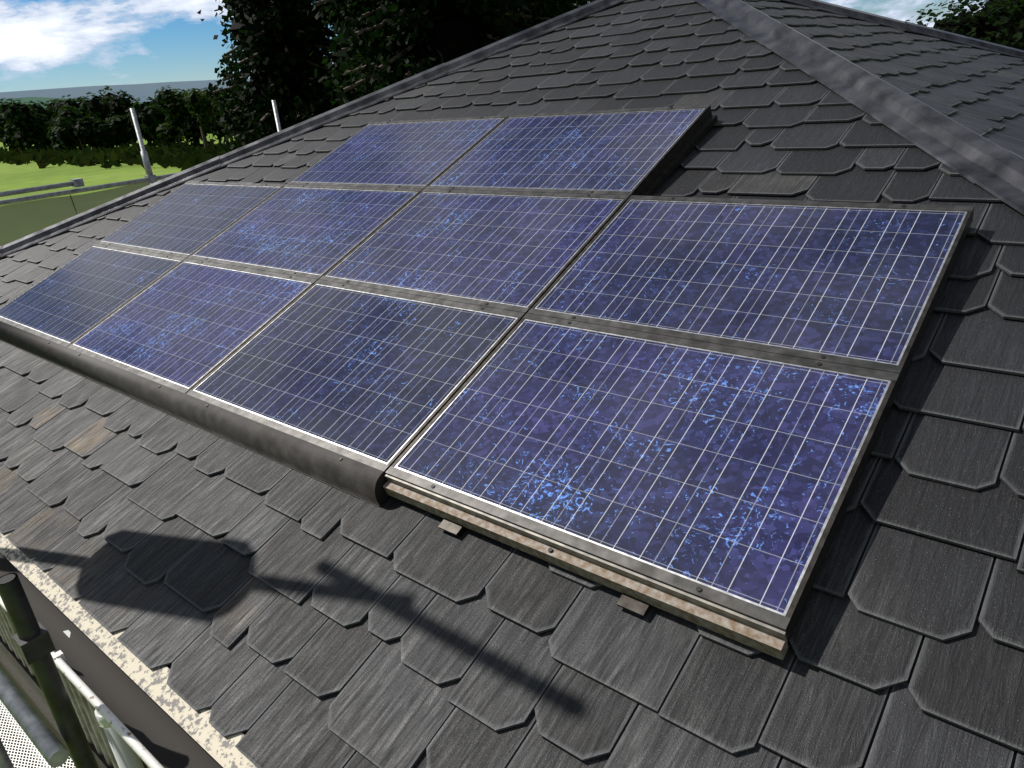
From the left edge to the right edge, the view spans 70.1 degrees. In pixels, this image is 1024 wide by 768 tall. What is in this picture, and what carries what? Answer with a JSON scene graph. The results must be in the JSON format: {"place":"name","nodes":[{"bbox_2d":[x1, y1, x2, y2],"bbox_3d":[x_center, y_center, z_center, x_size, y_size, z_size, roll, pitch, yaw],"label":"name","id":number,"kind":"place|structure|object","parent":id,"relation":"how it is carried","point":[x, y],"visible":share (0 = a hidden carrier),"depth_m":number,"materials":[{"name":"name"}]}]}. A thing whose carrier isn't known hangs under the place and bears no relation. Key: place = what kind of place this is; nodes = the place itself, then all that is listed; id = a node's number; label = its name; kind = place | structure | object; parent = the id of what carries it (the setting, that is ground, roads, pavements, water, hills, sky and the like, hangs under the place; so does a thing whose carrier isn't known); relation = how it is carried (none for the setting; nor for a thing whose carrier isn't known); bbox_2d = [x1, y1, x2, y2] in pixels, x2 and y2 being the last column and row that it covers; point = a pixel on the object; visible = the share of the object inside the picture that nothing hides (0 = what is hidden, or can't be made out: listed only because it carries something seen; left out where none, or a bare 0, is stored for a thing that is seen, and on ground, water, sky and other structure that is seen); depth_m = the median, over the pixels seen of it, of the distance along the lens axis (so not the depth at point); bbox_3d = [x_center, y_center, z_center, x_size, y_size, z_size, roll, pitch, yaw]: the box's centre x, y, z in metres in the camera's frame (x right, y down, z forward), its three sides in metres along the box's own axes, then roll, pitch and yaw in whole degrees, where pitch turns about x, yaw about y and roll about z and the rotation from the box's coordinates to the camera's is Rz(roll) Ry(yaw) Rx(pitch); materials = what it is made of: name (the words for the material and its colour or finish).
{"place":"outdoors","nodes":[
{"label":"outdoors","id":0,"kind":"place"},
{"bbox_2d":[0,97,142,109],"bbox_3d":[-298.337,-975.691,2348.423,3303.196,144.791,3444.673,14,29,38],"label":"hills","id":1,"kind":"structure","parent":0,"point":[34,99],"depth_m":2786.73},
{"bbox_2d":[0,134,233,205],"bbox_3d":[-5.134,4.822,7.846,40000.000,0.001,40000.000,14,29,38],"label":"ground","id":2,"kind":"structure","parent":0,"point":[22,176],"depth_m":97.34,"materials":[{"name":"green plant"}]},
{"bbox_2d":[0,605,148,767],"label":"house walls","id":3,"kind":"structure","parent":2,"relation":"on","point":[16,668],"depth_m":3.73,"materials":[{"name":"white"}]},
{"bbox_2d":[63,630,143,767],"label":"downpipe","id":4,"kind":"object","parent":3,"relation":"attached to","point":[125,755],"visible":0.23,"depth_m":2.47,"materials":[{"name":"grey plastic"}]},
{"bbox_2d":[0,553,222,767],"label":"eave gutter","id":5,"kind":"object","parent":3,"relation":"attached to","point":[149,730],"visible":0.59,"depth_m":2.01,"materials":[{"name":"grey metal"}]},
{"bbox_2d":[0,0,1023,767],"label":"shingled roof","id":6,"kind":"structure","parent":3,"relation":"on","point":[276,614],"depth_m":1.89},
{"bbox_2d":[0,532,257,767],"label":"eave flashing","id":7,"kind":"object","parent":6,"relation":"attached to","point":[210,739],"visible":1,"depth_m":2.01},
{"bbox_2d":[0,0,625,258],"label":"hip cap","id":8,"kind":"object","parent":6,"relation":"on","point":[399,87],"visible":0.97,"depth_m":5.40,"materials":[{"name":"metal"}]},
{"bbox_2d":[0,105,973,659],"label":"solar array","id":9,"kind":"object","parent":6,"relation":"on","point":[568,341],"visible":1,"depth_m":2.43,"materials":[{"name":"solar panel"},{"name":"glass"},{"name":"aluminium"}]},
{"bbox_2d":[694,0,1023,214],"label":"hip cap","id":10,"kind":"object","parent":6,"relation":"on","point":[989,166],"visible":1,"depth_m":2.88,"materials":[{"name":"metal"}]},
{"bbox_2d":[742,0,1023,157],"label":"roof","id":11,"kind":"structure","parent":3,"relation":"on","point":[979,91],"depth_m":4.13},
{"label":"roof face","id":12,"kind":"object","parent":3,"relation":"on","visible":0},
{"bbox_2d":[783,0,1023,58],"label":"hip cap","id":13,"kind":"object","parent":12,"relation":"on","point":[909,26],"visible":0.69,"depth_m":5.54,"materials":[{"name":"metal"}]},
{"bbox_2d":[0,85,249,170],"bbox_3d":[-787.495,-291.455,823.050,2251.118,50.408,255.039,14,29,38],"label":"thicket tree","id":14,"kind":"object","parent":2,"relation":"on","point":[55,132],"visible":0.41,"depth_m":126.12,"materials":[{"name":"green plant"}]},
{"bbox_2d":[0,100,280,767],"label":"scaffold pipes","id":15,"kind":"object","parent":2,"relation":"on","point":[33,642],"visible":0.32,"depth_m":1.95,"materials":[{"name":"grey metal"}]},
{"bbox_2d":[0,700,74,767],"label":"scaffold deck","id":16,"kind":"structure","parent":15,"relation":"on","point":[20,740],"depth_m":3.72,"materials":[{"name":"grey metal"}]},
{"bbox_2d":[0,182,154,245],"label":"scaffold sheet","id":17,"kind":"object","parent":15,"relation":"attached to","point":[20,220],"visible":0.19,"depth_m":7.53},
{"bbox_2d":[197,0,369,152],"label":"cedar tree","id":18,"kind":"object","parent":2,"relation":"on","point":[276,42],"visible":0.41,"depth_m":25.14,"materials":[{"name":"green plant"}]},
{"bbox_2d":[312,0,378,96],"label":"cedar tree","id":19,"kind":"object","parent":2,"relation":"on","point":[338,26],"visible":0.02,"depth_m":31.53,"materials":[{"name":"green plant"}]},
{"bbox_2d":[307,0,586,105],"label":"cedar tree","id":20,"kind":"object","parent":2,"relation":"on","point":[404,39],"visible":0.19,"depth_m":19.93,"materials":[{"name":"green plant"}]},
{"bbox_2d":[509,0,594,28],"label":"cedar tree","id":21,"kind":"object","parent":2,"relation":"on","point":[569,7],"visible":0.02,"depth_m":27.98,"materials":[{"name":"green plant"}]},
{"bbox_2d":[906,0,1023,49],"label":"broadleaf tree","id":22,"kind":"object","parent":2,"relation":"on","point":[1000,22],"visible":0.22,"depth_m":25.40,"materials":[{"name":"green plant"}]},
{"bbox_2d":[0,78,249,101],"bbox_3d":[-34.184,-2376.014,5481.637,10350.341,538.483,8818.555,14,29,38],"label":"hills","id":23,"kind":"structure","parent":0,"point":[146,90],"depth_m":7469.48,"materials":[{"name":"grey"}]},
{"bbox_2d":[0,0,985,91],"label":"sky","id":24,"kind":"structure","parent":0,"point":[45,44],"materials":[{"name":"blue"}]}
]}

